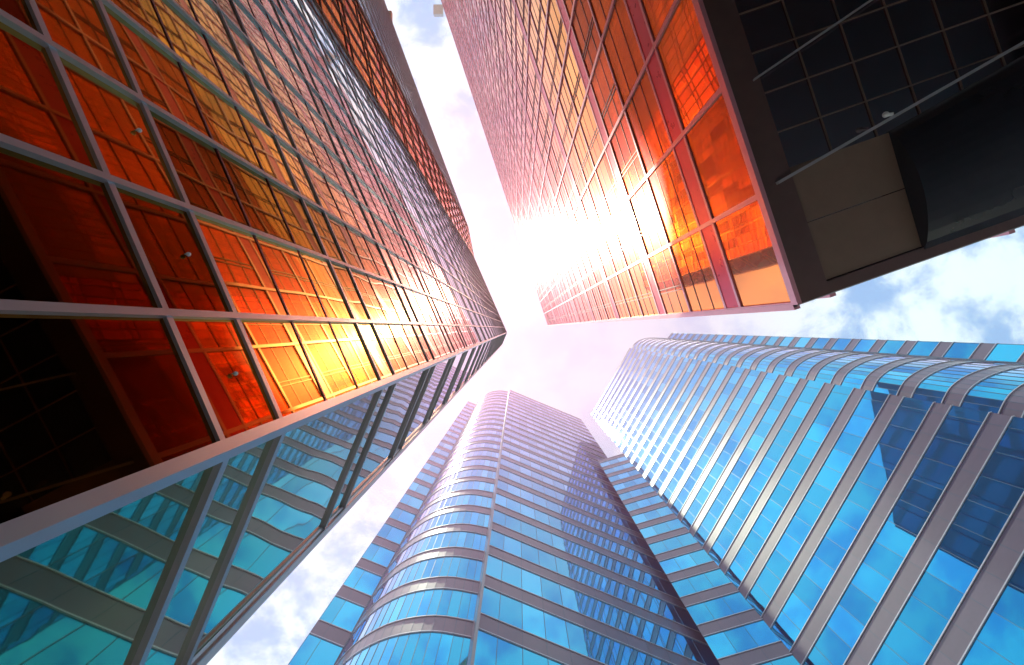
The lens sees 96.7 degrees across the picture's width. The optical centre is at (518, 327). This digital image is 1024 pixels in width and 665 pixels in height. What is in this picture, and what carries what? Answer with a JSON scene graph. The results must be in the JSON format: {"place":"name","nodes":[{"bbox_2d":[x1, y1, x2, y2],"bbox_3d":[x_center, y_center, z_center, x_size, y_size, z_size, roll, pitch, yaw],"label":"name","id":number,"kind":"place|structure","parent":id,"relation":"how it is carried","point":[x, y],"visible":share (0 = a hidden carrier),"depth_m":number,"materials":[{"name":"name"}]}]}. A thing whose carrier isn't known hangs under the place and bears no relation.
{"place":"outdoors","nodes":[
{"label":"outdoors","id":0,"kind":"place"},
{"bbox_2d":[0,0,506,664],"bbox_3d":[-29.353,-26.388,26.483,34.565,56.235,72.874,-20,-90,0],"label":"gold glass office tower","id":1,"kind":"structure","parent":0,"point":[252,332],"depth_m":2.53,"materials":[{"name":"glass"}]},
{"bbox_2d":[288,389,719,664],"bbox_3d":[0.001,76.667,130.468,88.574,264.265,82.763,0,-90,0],"label":"blue glass curved tower","id":2,"kind":"structure","parent":0,"point":[509,533],"depth_m":76.63,"materials":[{"name":"blue glass"}]},
{"bbox_2d":[207,0,1023,664],"label":"sky","id":3,"kind":"structure","parent":0,"point":[973,293],"materials":[{"name":"white"}]},
{"bbox_2d":[598,453,800,664],"bbox_3d":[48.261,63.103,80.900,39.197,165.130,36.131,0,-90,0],"label":"blue glass link block","id":4,"kind":"structure","parent":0,"point":[732,625],"depth_m":82.92,"materials":[{"name":"blue glass"}]},
{"label":"ground","id":5,"kind":"structure","parent":0,"visible":0},
{"bbox_2d":[433,0,1023,325],"bbox_3d":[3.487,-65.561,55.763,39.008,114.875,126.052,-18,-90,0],"label":"gold glass overhanging tower","id":6,"kind":"structure","parent":5,"relation":"on","point":[658,159],"depth_m":12.34,"materials":[{"name":"glass"}]},
{"bbox_2d":[591,333,1023,664],"bbox_3d":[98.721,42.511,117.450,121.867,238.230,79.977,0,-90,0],"label":"blue glass stepped tower","id":7,"kind":"structure","parent":5,"relation":"on","point":[834,501],"depth_m":69.19,"materials":[{"name":"blue glass"}]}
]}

